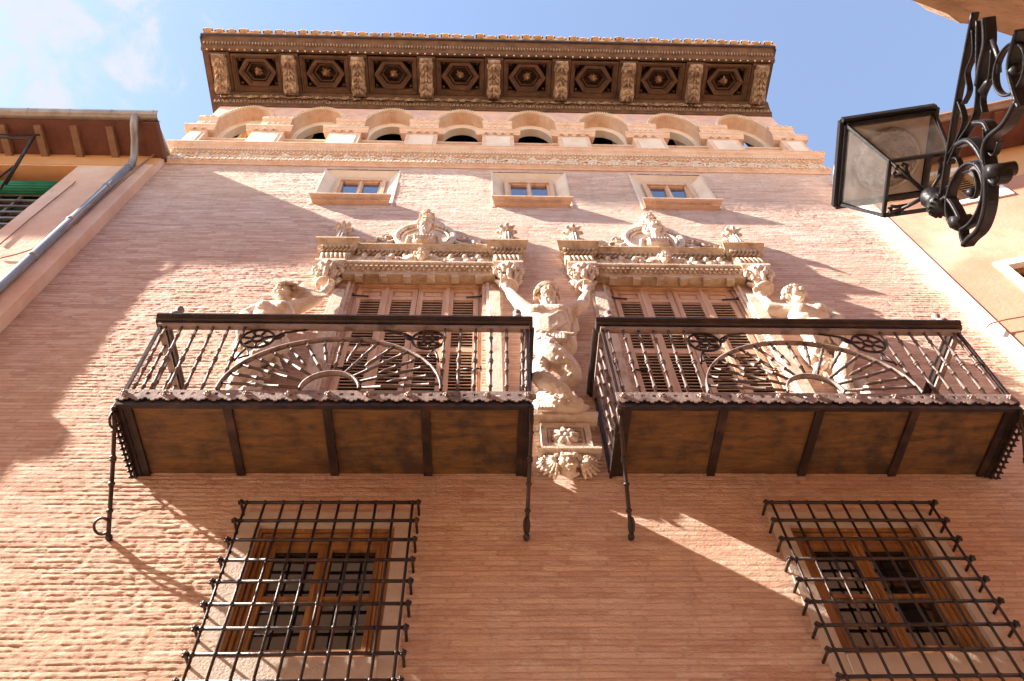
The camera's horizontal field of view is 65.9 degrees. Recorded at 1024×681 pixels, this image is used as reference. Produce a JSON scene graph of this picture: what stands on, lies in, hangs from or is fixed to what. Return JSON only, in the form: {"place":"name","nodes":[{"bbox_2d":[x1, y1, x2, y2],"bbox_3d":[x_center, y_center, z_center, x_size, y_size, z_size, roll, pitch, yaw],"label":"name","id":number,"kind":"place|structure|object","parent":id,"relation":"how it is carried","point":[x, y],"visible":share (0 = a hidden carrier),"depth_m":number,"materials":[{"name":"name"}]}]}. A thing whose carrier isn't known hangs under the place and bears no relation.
{"place":"outdoors","nodes":[
{"label":"outdoors","id":0,"kind":"place"},
{"bbox_2d":[0,0,1011,177],"label":"sky","id":1,"kind":"structure","parent":0,"point":[835,59],"materials":[{"name":"blue"}]},
{"bbox_2d":[913,0,1023,35],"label":"opposite house","id":2,"kind":"structure","parent":0,"point":[1009,14],"depth_m":3.65,"materials":[{"name":"paint"}]},
{"bbox_2d":[920,11,1023,247],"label":"lantern bracket","id":3,"kind":"object","parent":2,"relation":"attached to","point":[983,53],"visible":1,"depth_m":3.05,"materials":[{"name":"black metal"}]},
{"bbox_2d":[831,103,947,217],"bbox_3d":[1.856,-0.862,3.868,0.474,0.794,0.474,-8,-57,3],"label":"street lantern","id":4,"kind":"object","parent":3,"relation":"on","point":[884,157],"visible":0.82,"depth_m":3.87,"materials":[{"name":"black paint"}]},
{"label":"street","id":5,"kind":"structure","parent":0,"visible":0},
{"bbox_2d":[0,107,170,332],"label":"ochre house","id":6,"kind":"structure","parent":5,"relation":"on","point":[94,154],"depth_m":10.24,"materials":[{"name":"paint"}]},
{"bbox_2d":[0,134,39,189],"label":"awning frame","id":7,"kind":"object","parent":6,"relation":"attached to","point":[13,168],"visible":1,"depth_m":10.26,"materials":[{"name":"metal"}]},
{"bbox_2d":[0,181,75,244],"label":"cable","id":8,"kind":"object","parent":6,"relation":"attached to","point":[36,213],"visible":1,"depth_m":9.22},
{"bbox_2d":[0,165,77,229],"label":"window","id":9,"kind":"structure","parent":6,"relation":"in","point":[28,183],"depth_m":10.23,"materials":[{"name":"green paint"}]},
{"bbox_2d":[0,154,153,258],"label":"cable","id":10,"kind":"object","parent":6,"relation":"attached to","point":[84,209],"visible":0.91,"depth_m":9.14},
{"bbox_2d":[76,149,167,223],"bbox_3d":[-4.884,-2.002,10.028,0.204,2.490,0.018,-2,-57,-1],"label":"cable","id":11,"kind":"object","parent":6,"relation":"attached to","point":[113,189],"visible":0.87,"depth_m":9.78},
{"bbox_2d":[0,28,1023,680],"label":"brick palace","id":12,"kind":"structure","parent":5,"relation":"on","point":[406,174],"depth_m":7.08,"materials":[{"name":"beige brick"}]},
{"bbox_2d":[221,279,334,394],"bbox_3d":[-2.132,0.075,6.904,0.794,2.533,0.350,0,-57,-2],"label":"statue","id":13,"kind":"object","parent":12,"relation":"attached to","point":[285,292],"visible":0.53,"depth_m":7.27,"materials":[{"name":"stone"}]},
{"bbox_2d":[171,499,421,680],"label":"window grille","id":14,"kind":"object","parent":12,"relation":"attached to","point":[195,629],"depth_m":4.76,"materials":[{"name":"metal"}]},
{"bbox_2d":[187,512,413,679],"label":"window","id":15,"kind":"structure","parent":12,"relation":"in","point":[342,639],"depth_m":4.94,"materials":[{"name":"brown wood"}]},
{"bbox_2d":[92,306,533,541],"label":"balcony","id":16,"kind":"structure","parent":12,"relation":"attached to","point":[179,427],"depth_m":5.66,"materials":[{"name":"metal"}]},
{"bbox_2d":[309,169,400,205],"bbox_3d":[-2.056,-1.990,10.518,1.044,1.240,0.368,0,-57,-2],"label":"window","id":17,"kind":"structure","parent":12,"relation":"in","point":[334,186],"depth_m":10.72,"materials":[{"name":"beige paint"}]},
{"bbox_2d":[297,209,527,395],"bbox_3d":[-0.957,-0.317,7.726,2.350,4.394,0.408,0,-57,-2],"label":"balcony door","id":18,"kind":"structure","parent":12,"relation":"in","point":[423,268],"depth_m":8.19,"materials":[{"name":"stone"}]},
{"bbox_2d":[491,172,572,208],"bbox_3d":[0.242,-1.971,10.606,1.044,1.240,0.368,0,-57,-2],"label":"window","id":19,"kind":"structure","parent":12,"relation":"in","point":[507,189],"depth_m":10.81,"materials":[{"name":"beige paint"}]},
{"bbox_2d":[500,277,590,412],"bbox_3d":[0.372,-0.051,7.178,0.930,2.217,0.334,0,-57,-2],"label":"statue","id":20,"kind":"object","parent":12,"relation":"attached to","point":[556,328],"visible":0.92,"depth_m":6.93,"materials":[{"name":"stone"}]},
{"bbox_2d":[534,411,601,478],"bbox_3d":[0.434,0.808,6.050,0.524,0.698,0.138,0,-57,-2],"label":"carved bracket","id":21,"kind":"object","parent":12,"relation":"attached to","point":[567,448],"visible":1,"depth_m":6.03,"materials":[{"name":"stone"}]},
{"bbox_2d":[628,174,722,210],"bbox_3d":[2.171,-1.956,10.679,1.044,1.240,0.368,0,-57,-2],"label":"window","id":22,"kind":"structure","parent":12,"relation":"in","point":[652,191],"depth_m":10.88,"materials":[{"name":"beige paint"}]},
{"bbox_2d":[557,212,817,404],"bbox_3d":[1.706,-0.296,7.828,2.350,4.395,0.408,0,-57,-2],"label":"balcony door","id":23,"kind":"structure","parent":12,"relation":"in","point":[651,272],"depth_m":8.30,"materials":[{"name":"stone"}]},
{"bbox_2d":[586,310,1023,540],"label":"balcony","id":24,"kind":"structure","parent":12,"relation":"attached to","point":[932,430],"depth_m":5.81,"materials":[{"name":"metal"}]},
{"bbox_2d":[753,284,879,397],"bbox_3d":[2.851,0.133,7.065,0.730,2.466,0.349,0,-57,-2],"label":"statue","id":25,"kind":"object","parent":12,"relation":"attached to","point":[795,297],"visible":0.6,"depth_m":7.28,"materials":[{"name":"stone"}]},
{"bbox_2d":[761,499,1023,680],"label":"window grille","id":26,"kind":"object","parent":12,"relation":"attached to","point":[983,580],"depth_m":4.88,"materials":[{"name":"metal"}]},
{"bbox_2d":[766,512,1023,673],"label":"window","id":27,"kind":"structure","parent":12,"relation":"in","point":[850,661],"depth_m":5.09,"materials":[{"name":"brown wood"}]},
{"bbox_2d":[832,98,1023,370],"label":"house","id":28,"kind":"structure","parent":5,"relation":"on","point":[980,283],"depth_m":8.85,"materials":[{"name":"paint"}]},
{"bbox_2d":[928,166,1013,204],"bbox_3d":[5.628,-1.904,10.042,0.900,1.000,0.140,-11,-58,5],"label":"window","id":29,"kind":"structure","parent":28,"relation":"in","point":[967,181],"depth_m":10.11,"materials":[{"name":"white paint"}]},
{"bbox_2d":[984,316,1023,328],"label":"cable","id":30,"kind":"object","parent":28,"relation":"attached to","point":[989,324],"visible":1,"depth_m":7.55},
{"bbox_2d":[993,256,1023,289],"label":"window","id":31,"kind":"structure","parent":28,"relation":"in","point":[1013,268],"depth_m":8.36,"materials":[{"name":"white paint"}]}
]}

